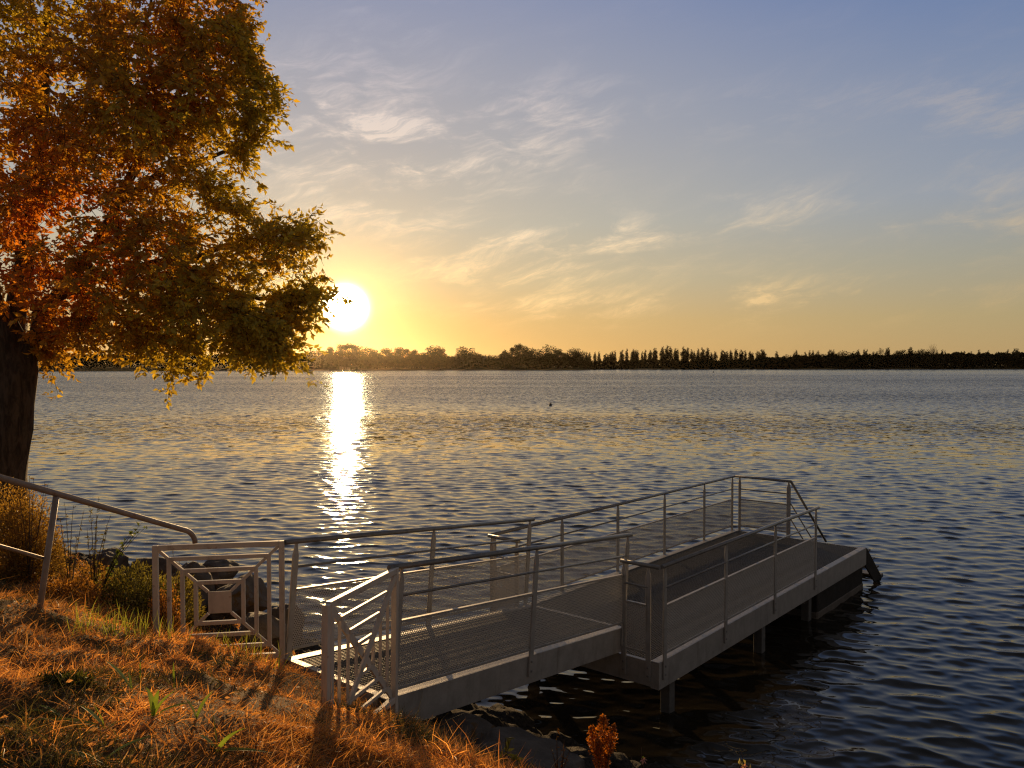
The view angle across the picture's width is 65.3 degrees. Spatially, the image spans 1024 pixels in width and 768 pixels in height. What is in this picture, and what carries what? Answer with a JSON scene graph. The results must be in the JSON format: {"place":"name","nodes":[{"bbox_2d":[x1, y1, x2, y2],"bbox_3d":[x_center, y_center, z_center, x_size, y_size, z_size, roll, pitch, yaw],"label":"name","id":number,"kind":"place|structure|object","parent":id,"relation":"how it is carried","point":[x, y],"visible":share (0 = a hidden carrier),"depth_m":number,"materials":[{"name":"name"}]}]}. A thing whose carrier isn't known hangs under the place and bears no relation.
{"place":"outdoors","nodes":[
{"label":"outdoors","id":0,"kind":"place"},
{"bbox_2d":[0,539,665,767],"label":"ground","id":1,"kind":"structure","parent":0,"point":[497,715],"depth_m":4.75,"materials":[{"name":"orange plant"}]},
{"bbox_2d":[17,476,47,582],"bbox_3d":[-4.463,1.381,7.471,0.289,1.074,0.132,0,1,-11],"label":"wild plant","id":2,"kind":"object","parent":1,"relation":"on","point":[29,569],"visible":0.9,"depth_m":7.44,"materials":[{"name":"brown plant"}]},
{"bbox_2d":[0,477,71,585],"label":"shrub","id":3,"kind":"object","parent":1,"relation":"on","point":[13,563],"visible":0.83,"depth_m":7.56,"materials":[{"name":"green plant"}]},
{"bbox_2d":[21,705,60,716],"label":"weed plant","id":4,"kind":"object","parent":1,"relation":"on","point":[49,708],"visible":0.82,"depth_m":3.67,"materials":[{"name":"green plant"}]},
{"bbox_2d":[23,667,98,689],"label":"plant","id":5,"kind":"object","parent":1,"relation":"on","point":[80,681],"visible":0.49,"depth_m":4.04,"materials":[{"name":"green plant"}]},
{"bbox_2d":[23,574,113,607],"bbox_3d":[-4.069,1.875,7.212,0.796,0.341,0.659,0,1,0],"label":"shrub","id":6,"kind":"object","parent":1,"relation":"on","point":[81,589],"visible":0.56,"depth_m":7.22,"materials":[{"name":"green plant"}]},
{"bbox_2d":[59,502,83,583],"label":"wild plant","id":7,"kind":"object","parent":1,"relation":"on","point":[70,565],"visible":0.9,"depth_m":7.45,"materials":[{"name":"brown plant"}]},
{"bbox_2d":[33,705,126,728],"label":"weed plant","id":8,"kind":"object","parent":1,"relation":"on","point":[94,715],"visible":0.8,"depth_m":3.51,"materials":[{"name":"green plant"}]},
{"bbox_2d":[52,607,111,635],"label":"grass tuft","id":9,"kind":"object","parent":1,"relation":"on","point":[82,622],"visible":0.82,"depth_m":5.60,"materials":[{"name":"green plant"}]},
{"bbox_2d":[65,599,118,639],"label":"grass tuft","id":10,"kind":"object","parent":1,"relation":"on","point":[95,621],"visible":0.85,"depth_m":5.87,"materials":[{"name":"green plant"}]},
{"bbox_2d":[55,559,129,596],"bbox_3d":[-4.187,1.992,7.944,0.900,0.450,0.682,0,1,0],"label":"shrub","id":11,"kind":"object","parent":1,"relation":"on","point":[88,574],"visible":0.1,"depth_m":7.97,"materials":[{"name":"green plant"}]},
{"bbox_2d":[85,498,110,586],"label":"wild plant","id":12,"kind":"object","parent":1,"relation":"on","point":[95,565],"visible":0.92,"depth_m":7.74,"materials":[{"name":"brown plant"}]},
{"bbox_2d":[0,474,197,607],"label":"sloping handrail","id":13,"kind":"object","parent":1,"relation":"on","point":[56,495],"visible":0.92,"depth_m":5.81,"materials":[{"name":"metal"}]},
{"bbox_2d":[88,547,128,580],"bbox_3d":[-5.590,2.491,11.052,0.452,0.398,0.610,-9,13,0],"label":"rock","id":14,"kind":"object","parent":1,"relation":"on","point":[108,554],"visible":0.46,"depth_m":10.98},
{"bbox_2d":[60,734,159,761],"bbox_3d":[-1.596,1.438,3.143,0.408,0.095,0.033,0,1,-6],"label":"weed plant","id":15,"kind":"object","parent":1,"relation":"on","point":[83,754],"visible":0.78,"depth_m":3.15,"materials":[{"name":"green plant"}]},
{"bbox_2d":[84,602,145,639],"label":"grass tuft","id":16,"kind":"object","parent":1,"relation":"on","point":[115,624],"visible":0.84,"depth_m":5.99,"materials":[{"name":"green plant"}]},
{"bbox_2d":[106,661,131,690],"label":"weed plant","id":17,"kind":"object","parent":1,"relation":"on","point":[122,676],"visible":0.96,"depth_m":4.22,"materials":[{"name":"green plant"}]},
{"bbox_2d":[103,522,146,586],"bbox_3d":[-3.765,1.730,7.761,0.473,0.779,0.120,0,1,-5],"label":"wild plant","id":18,"kind":"object","parent":1,"relation":"on","point":[111,567],"visible":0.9,"depth_m":7.74,"materials":[{"name":"green plant"}]},
{"bbox_2d":[101,599,158,638],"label":"grass tuft","id":19,"kind":"object","parent":1,"relation":"on","point":[139,627],"visible":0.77,"depth_m":6.25,"materials":[{"name":"green plant"}]},
{"bbox_2d":[86,559,187,618],"bbox_3d":[-3.730,1.997,7.742,0.962,0.576,0.805,0,1,0],"label":"shrub","id":20,"kind":"object","parent":1,"relation":"on","point":[136,596],"visible":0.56,"depth_m":7.63,"materials":[{"name":"green plant"}]},
{"bbox_2d":[130,557,181,581],"bbox_3d":[-4.746,2.476,10.669,0.707,0.348,0.432,0,1,-14],"label":"rock","id":21,"kind":"object","parent":1,"relation":"on","point":[162,563],"visible":0.25,"depth_m":10.53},
{"bbox_2d":[143,613,182,637],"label":"grass tuft","id":22,"kind":"object","parent":1,"relation":"on","point":[168,631],"visible":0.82,"depth_m":6.31,"materials":[{"name":"green plant"}]},
{"bbox_2d":[145,581,187,631],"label":"shrub","id":23,"kind":"object","parent":1,"relation":"on","point":[162,609],"visible":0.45,"depth_m":7.27,"materials":[{"name":"green plant"}]},
{"bbox_2d":[131,571,205,629],"bbox_3d":[-3.481,2.180,8.059,0.839,0.598,0.683,0,1,0],"label":"shrub","id":24,"kind":"object","parent":1,"relation":"on","point":[188,610],"visible":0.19,"depth_m":8.04,"materials":[{"name":"green plant"}]},
{"bbox_2d":[146,687,191,717],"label":"weed plant","id":25,"kind":"object","parent":1,"relation":"on","point":[153,703],"visible":0.97,"depth_m":3.73,"materials":[{"name":"green plant"}]},
{"bbox_2d":[173,662,174,687],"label":"weed plant","id":26,"kind":"object","parent":1,"relation":"on","point":[173,675],"visible":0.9,"depth_m":4.49,"materials":[{"name":"green plant"}]},
{"bbox_2d":[0,0,353,554],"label":"maple tree","id":27,"kind":"object","parent":1,"relation":"on","point":[187,60],"visible":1,"depth_m":9.02,"materials":[{"name":"orange plant"}]},
{"bbox_2d":[163,623,192,642],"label":"grass tuft","id":28,"kind":"object","parent":1,"relation":"on","point":[175,633],"visible":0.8,"depth_m":6.24,"materials":[{"name":"green plant"}]},
{"bbox_2d":[171,543,191,612],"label":"wild plant","id":29,"kind":"object","parent":1,"relation":"on","point":[176,588],"visible":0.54,"depth_m":7.95,"materials":[{"name":"green plant"}]},
{"bbox_2d":[172,561,214,622],"bbox_3d":[-3.839,2.571,9.354,0.642,0.994,0.894,-1,2,-39],"label":"rock","id":30,"kind":"object","parent":1,"relation":"on","point":[202,576],"visible":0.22,"depth_m":9.24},
{"bbox_2d":[185,691,212,717],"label":"weed plant","id":31,"kind":"object","parent":1,"relation":"on","point":[201,704],"visible":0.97,"depth_m":3.79,"materials":[{"name":"green plant"}]},
{"bbox_2d":[152,540,284,664],"bbox_3d":[-2.581,2.102,7.062,1.109,1.400,0.046,0,1,-10],"label":"wing barrier","id":32,"kind":"object","parent":1,"relation":"on","point":[219,601],"visible":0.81,"depth_m":7.05,"materials":[{"name":"metal"}]},
{"bbox_2d":[198,713,266,751],"bbox_3d":[-1.280,1.495,3.406,0.499,0.192,0.065,0,1,0],"label":"weed plant","id":33,"kind":"object","parent":1,"relation":"on","point":[224,740],"visible":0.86,"depth_m":3.42,"materials":[{"name":"green plant"}]},
{"bbox_2d":[205,574,271,620],"bbox_3d":[-3.294,2.571,9.497,0.787,0.430,0.818,-11,13,0],"label":"rock","id":34,"kind":"object","parent":1,"relation":"on","point":[236,596],"visible":0.38,"depth_m":9.30,"materials":[{"name":"stone"}]},
{"bbox_2d":[216,630,260,657],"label":"grass tuft","id":35,"kind":"object","parent":1,"relation":"on","point":[246,645],"visible":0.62,"depth_m":6.56,"materials":[{"name":"green plant"}]},
{"bbox_2d":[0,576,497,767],"bbox_3d":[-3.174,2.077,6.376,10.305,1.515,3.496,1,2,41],"label":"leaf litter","id":36,"kind":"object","parent":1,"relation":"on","point":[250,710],"visible":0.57,"depth_m":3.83,"materials":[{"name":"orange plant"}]},
{"bbox_2d":[236,611,286,648],"bbox_3d":[-2.555,2.524,8.273,0.542,0.332,0.614,0,1,-13],"label":"rock","id":37,"kind":"object","parent":1,"relation":"on","point":[263,624],"visible":0.45,"depth_m":8.06,"materials":[{"name":"stone"}]},
{"bbox_2d":[254,643,291,670],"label":"grass tuft","id":38,"kind":"object","parent":1,"relation":"on","point":[271,654],"visible":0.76,"depth_m":6.10,"materials":[{"name":"green plant"}]},
{"bbox_2d":[269,604,304,660],"bbox_3d":[-2.555,2.770,8.959,0.376,0.638,0.709,9,-9,0],"label":"rock","id":39,"kind":"object","parent":1,"relation":"on","point":[275,612],"visible":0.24,"depth_m":8.76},
{"bbox_2d":[321,567,398,714],"bbox_3d":[-1.071,2.161,5.746,0.046,1.449,1.108,0,0,17],"label":"wing barrier","id":40,"kind":"object","parent":1,"relation":"on","point":[331,616],"visible":0.81,"depth_m":5.73,"materials":[{"name":"metal"}]},
{"bbox_2d":[283,517,632,721],"bbox_3d":[-0.394,2.369,8.037,1.451,1.674,3.616,1,-3,40],"label":"gangway","id":41,"kind":"object","parent":1,"relation":"on","point":[447,666],"visible":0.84,"depth_m":7.59,"materials":[{"name":"metal"}]},
{"bbox_2d":[428,712,494,740],"bbox_3d":[-0.502,3.017,6.593,0.842,0.404,0.745,1,2,31],"label":"rock","id":42,"kind":"object","parent":1,"relation":"on","point":[479,727],"visible":0.24,"depth_m":6.67,"materials":[{"name":"stone"}]},
{"bbox_2d":[492,737,524,764],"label":"wild plant","id":43,"kind":"object","parent":1,"relation":"on","point":[507,748],"visible":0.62,"depth_m":5.46,"materials":[{"name":"green plant"}]},
{"bbox_2d":[473,726,584,767],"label":"rock","id":44,"kind":"object","parent":1,"relation":"on","point":[525,741],"visible":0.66,"depth_m":6.11,"materials":[{"name":"stone"}]},
{"bbox_2d":[550,728,572,767],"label":"wild plant","id":45,"kind":"object","parent":1,"relation":"on","point":[562,761],"visible":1,"depth_m":5.25,"materials":[{"name":"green plant"}]},
{"bbox_2d":[586,714,618,767],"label":"dock plant","id":46,"kind":"object","parent":1,"relation":"on","point":[600,740],"visible":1,"depth_m":4.78,"materials":[{"name":"orange plant"}]},
{"bbox_2d":[631,747,643,767],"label":"wild plant","id":47,"kind":"object","parent":1,"relation":"on","point":[641,759],"visible":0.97,"depth_m":4.95,"materials":[{"name":"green plant"}]},
{"bbox_2d":[738,751,750,767],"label":"wild plant","id":48,"kind":"object","parent":1,"relation":"on","point":[739,761],"visible":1,"depth_m":4.86,"materials":[{"name":"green plant"}]},
{"bbox_2d":[0,0,1023,364],"label":"sky","id":49,"kind":"structure","parent":0,"point":[787,177],"materials":[{"name":"blue"}]},
{"bbox_2d":[27,369,1023,767],"bbox_3d":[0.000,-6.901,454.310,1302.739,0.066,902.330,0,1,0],"label":"water","id":50,"kind":"structure","parent":0,"point":[913,481],"depth_m":24.37,"materials":[{"name":"blue liquid"}]},
{"bbox_2d":[487,475,882,713],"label":"platform","id":51,"kind":"structure","parent":50,"relation":"in","point":[686,609],"depth_m":11.35,"materials":[{"name":"metal"}]},
{"bbox_2d":[39,365,1023,370],"bbox_3d":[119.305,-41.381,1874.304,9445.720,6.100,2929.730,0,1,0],"label":"shore","id":52,"kind":"structure","parent":0,"point":[212,369],"depth_m":632.68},
{"bbox_2d":[39,352,311,368],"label":"hedge wood","id":53,"kind":"object","parent":52,"relation":"on","point":[101,363],"visible":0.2,"depth_m":545.46,"materials":[{"name":"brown plant"}]},
{"bbox_2d":[297,349,320,366],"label":"broadleaf tree","id":54,"kind":"object","parent":52,"relation":"on","point":[313,356],"visible":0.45,"depth_m":620.52,"materials":[{"name":"brown plant"}]},
{"bbox_2d":[314,350,333,365],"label":"broadleaf tree","id":55,"kind":"object","parent":52,"relation":"on","point":[323,356],"visible":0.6,"depth_m":622.67,"materials":[{"name":"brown plant"}]},
{"bbox_2d":[326,347,338,366],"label":"airy tree","id":56,"kind":"object","parent":52,"relation":"on","point":[329,356],"visible":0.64,"depth_m":624.61,"materials":[{"name":"brown plant"}]},
{"bbox_2d":[327,344,355,363],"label":"airy tree","id":57,"kind":"object","parent":52,"relation":"on","point":[340,348],"visible":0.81,"depth_m":622.46,"materials":[{"name":"brown plant"}]},
{"bbox_2d":[337,343,368,358],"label":"airy tree","id":58,"kind":"object","parent":52,"relation":"on","point":[354,348],"visible":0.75,"depth_m":626.24,"materials":[{"name":"brown plant"}]},
{"bbox_2d":[356,346,377,363],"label":"broadleaf tree","id":59,"kind":"object","parent":52,"relation":"on","point":[365,351],"visible":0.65,"depth_m":627.41,"materials":[{"name":"brown plant"}]},
{"bbox_2d":[366,349,380,367],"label":"broadleaf tree","id":60,"kind":"object","parent":52,"relation":"on","point":[374,356],"visible":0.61,"depth_m":626.36,"materials":[{"name":"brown plant"}]},
{"bbox_2d":[378,348,397,365],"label":"airy tree","id":61,"kind":"object","parent":52,"relation":"on","point":[385,352],"visible":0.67,"depth_m":630.24,"materials":[{"name":"brown plant"}]},
{"bbox_2d":[389,347,408,363],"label":"airy tree","id":62,"kind":"object","parent":52,"relation":"on","point":[399,351],"visible":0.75,"depth_m":630.78,"materials":[{"name":"brown plant"}]},
{"bbox_2d":[396,349,419,367],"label":"airy tree","id":63,"kind":"object","parent":52,"relation":"on","point":[407,354],"visible":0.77,"depth_m":631.76,"materials":[{"name":"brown plant"}]},
{"bbox_2d":[409,349,419,360],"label":"airy tree","id":64,"kind":"object","parent":52,"relation":"on","point":[414,352],"visible":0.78,"depth_m":633.61,"materials":[{"name":"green plant"}]},
{"bbox_2d":[414,353,429,367],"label":"broadleaf tree","id":65,"kind":"object","parent":52,"relation":"on","point":[422,355],"visible":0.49,"depth_m":631.92,"materials":[{"name":"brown plant"}]},
{"bbox_2d":[415,345,446,365],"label":"broadleaf tree","id":66,"kind":"object","parent":52,"relation":"on","point":[432,350],"visible":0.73,"depth_m":632.05,"materials":[{"name":"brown plant"}]},
{"bbox_2d":[431,347,446,367],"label":"airy tree","id":67,"kind":"object","parent":52,"relation":"on","point":[442,353],"visible":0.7,"depth_m":634.30,"materials":[{"name":"brown plant"}]},
{"bbox_2d":[454,346,480,366],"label":"broadleaf tree","id":68,"kind":"object","parent":52,"relation":"on","point":[461,352],"visible":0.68,"depth_m":637.74,"materials":[{"name":"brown plant"}]},
{"bbox_2d":[468,351,485,365],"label":"broadleaf tree","id":69,"kind":"object","parent":52,"relation":"on","point":[475,356],"visible":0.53,"depth_m":639.61,"materials":[{"name":"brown plant"}]},
{"bbox_2d":[486,355,502,367],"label":"broadleaf tree","id":70,"kind":"object","parent":52,"relation":"on","point":[497,358],"visible":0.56,"depth_m":643.10,"materials":[{"name":"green plant"}]},
{"bbox_2d":[499,352,515,365],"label":"airy tree","id":71,"kind":"object","parent":52,"relation":"on","point":[507,353],"visible":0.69,"depth_m":642.21,"materials":[{"name":"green plant"}]},
{"bbox_2d":[497,347,522,367],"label":"airy tree","id":72,"kind":"object","parent":52,"relation":"on","point":[512,354],"visible":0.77,"depth_m":642.88,"materials":[{"name":"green plant"}]},
{"bbox_2d":[510,344,527,367],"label":"airy tree","id":73,"kind":"object","parent":52,"relation":"on","point":[519,350],"visible":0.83,"depth_m":644.99,"materials":[{"name":"green plant"}]},
{"bbox_2d":[521,349,535,361],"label":"broadleaf tree","id":74,"kind":"object","parent":52,"relation":"on","point":[529,355],"visible":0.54,"depth_m":643.88,"materials":[{"name":"green plant"}]},
{"bbox_2d":[521,347,548,365],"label":"broadleaf tree","id":75,"kind":"object","parent":52,"relation":"on","point":[536,355],"visible":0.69,"depth_m":646.54,"materials":[{"name":"green plant"}]},
{"bbox_2d":[536,351,553,367],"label":"broadleaf tree","id":76,"kind":"object","parent":52,"relation":"on","point":[544,355],"visible":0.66,"depth_m":646.00,"materials":[{"name":"green plant"}]},
{"bbox_2d":[305,355,787,369],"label":"undergrowth","id":77,"kind":"object","parent":52,"relation":"on","point":[487,363],"visible":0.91,"depth_m":637.43,"materials":[{"name":"green plant"}]},
{"bbox_2d":[542,344,556,366],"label":"broadleaf tree","id":78,"kind":"object","parent":52,"relation":"on","point":[549,353],"visible":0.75,"depth_m":647.39,"materials":[{"name":"green plant"}]},
{"bbox_2d":[553,349,566,367],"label":"airy tree","id":79,"kind":"object","parent":52,"relation":"on","point":[559,354],"visible":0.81,"depth_m":647.74,"materials":[{"name":"green plant"}]},
{"bbox_2d":[567,347,584,366],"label":"broadleaf tree","id":80,"kind":"object","parent":52,"relation":"on","point":[574,352],"visible":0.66,"depth_m":649.62,"materials":[{"name":"green plant"}]},
{"bbox_2d":[575,351,590,365],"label":"broadleaf tree","id":81,"kind":"object","parent":52,"relation":"on","point":[585,358],"visible":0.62,"depth_m":652.23,"materials":[{"name":"green plant"}]},
{"bbox_2d":[593,352,597,364],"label":"poplar tree","id":82,"kind":"object","parent":52,"relation":"on","point":[594,356],"visible":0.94,"depth_m":698.64,"materials":[{"name":"green plant"}]},
{"bbox_2d":[596,351,600,363],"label":"poplar tree","id":83,"kind":"object","parent":52,"relation":"on","point":[598,358],"visible":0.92,"depth_m":704.04,"materials":[{"name":"green plant"}]},
{"bbox_2d":[603,353,607,364],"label":"poplar tree","id":84,"kind":"object","parent":52,"relation":"on","point":[605,358],"visible":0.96,"depth_m":712.52,"materials":[{"name":"green plant"}]},
{"bbox_2d":[619,350,624,364],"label":"poplar tree","id":85,"kind":"object","parent":52,"relation":"on","point":[621,357],"visible":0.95,"depth_m":729.66,"materials":[{"name":"green plant"}]},
{"bbox_2d":[625,349,628,364],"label":"poplar tree","id":86,"kind":"object","parent":52,"relation":"on","point":[627,357],"visible":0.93,"depth_m":730.30,"materials":[{"name":"green plant"}]},
{"bbox_2d":[629,349,635,360],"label":"poplar tree","id":87,"kind":"object","parent":52,"relation":"on","point":[632,354],"visible":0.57,"depth_m":731.16,"materials":[{"name":"green plant"}]},
{"bbox_2d":[647,350,652,363],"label":"poplar tree","id":88,"kind":"object","parent":52,"relation":"on","point":[650,357],"visible":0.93,"depth_m":732.83,"materials":[{"name":"green plant"}]},
{"bbox_2d":[651,348,656,364],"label":"poplar tree","id":89,"kind":"object","parent":52,"relation":"on","point":[654,358],"visible":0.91,"depth_m":733.08,"materials":[{"name":"green plant"}]},
{"bbox_2d":[658,346,666,364],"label":"poplar tree","id":90,"kind":"object","parent":52,"relation":"on","point":[662,355],"visible":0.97,"depth_m":734.72,"materials":[{"name":"green plant"}]},
{"bbox_2d":[664,345,668,363],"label":"poplar tree","id":91,"kind":"object","parent":52,"relation":"on","point":[666,355],"visible":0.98,"depth_m":734.97,"materials":[{"name":"black plant"}]},
{"bbox_2d":[584,359,755,365],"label":"tree belt","id":92,"kind":"object","parent":52,"relation":"on","point":[617,362],"visible":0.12,"depth_m":733.40,"materials":[{"name":"green plant"}]},
{"bbox_2d":[667,346,673,364],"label":"poplar tree","id":93,"kind":"object","parent":52,"relation":"on","point":[670,357],"visible":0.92,"depth_m":734.78,"materials":[{"name":"green plant"}]},
{"bbox_2d":[672,348,676,364],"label":"poplar tree","id":94,"kind":"object","parent":52,"relation":"on","point":[674,354],"visible":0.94,"depth_m":735.93,"materials":[{"name":"green plant"}]},
{"bbox_2d":[680,347,688,363],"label":"poplar tree","id":95,"kind":"object","parent":52,"relation":"on","point":[683,355],"visible":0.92,"depth_m":736.94,"materials":[{"name":"green plant"}]},
{"bbox_2d":[685,348,689,363],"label":"poplar tree","id":96,"kind":"object","parent":52,"relation":"on","point":[687,353],"visible":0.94,"depth_m":737.42,"materials":[{"name":"green plant"}]},
{"bbox_2d":[688,355,707,363],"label":"broadleaf tree","id":97,"kind":"object","parent":52,"relation":"on","point":[698,359],"visible":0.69,"depth_m":724.42,"materials":[{"name":"green plant"}]},
{"bbox_2d":[704,348,710,360],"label":"poplar tree","id":98,"kind":"object","parent":52,"relation":"on","point":[707,354],"visible":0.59,"depth_m":740.04,"materials":[{"name":"green plant"}]},
{"bbox_2d":[734,349,738,360],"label":"poplar tree","id":99,"kind":"object","parent":52,"relation":"on","point":[735,355],"visible":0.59,"depth_m":743.32,"materials":[{"name":"green plant"}]},
{"bbox_2d":[838,350,857,357],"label":"broadleaf tree","id":100,"kind":"object","parent":52,"relation":"on","point":[851,354],"visible":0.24,"depth_m":742.44,"materials":[{"name":"green plant"}]},
{"bbox_2d":[756,351,1023,368],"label":"wood","id":101,"kind":"object","parent":52,"relation":"on","point":[998,359],"visible":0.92,"depth_m":733.25,"materials":[{"name":"green plant"}]},
{"bbox_2d":[897,350,912,364],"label":"broadleaf tree","id":102,"kind":"object","parent":52,"relation":"on","point":[908,354],"visible":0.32,"depth_m":747.97,"materials":[{"name":"green plant"}]},
{"bbox_2d":[917,349,930,362],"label":"broadleaf tree","id":103,"kind":"object","parent":52,"relation":"on","point":[928,352],"visible":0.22,"depth_m":751.58,"materials":[{"name":"green plant"}]},
{"bbox_2d":[930,345,937,354],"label":"bare tree","id":104,"kind":"object","parent":52,"relation":"on","point":[932,352],"visible":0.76,"depth_m":753.79,"materials":[{"name":"brown plant"}]},
{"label":"rock","id":105,"kind":"object","parent":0,"visible":0},
{"bbox_2d":[202,559,239,589],"bbox_3d":[-3.856,2.496,10.449,0.470,0.354,0.600,11,7,0],"label":"rock","id":106,"kind":"object","parent":105,"relation":"on","point":[220,563],"visible":0.44,"depth_m":10.39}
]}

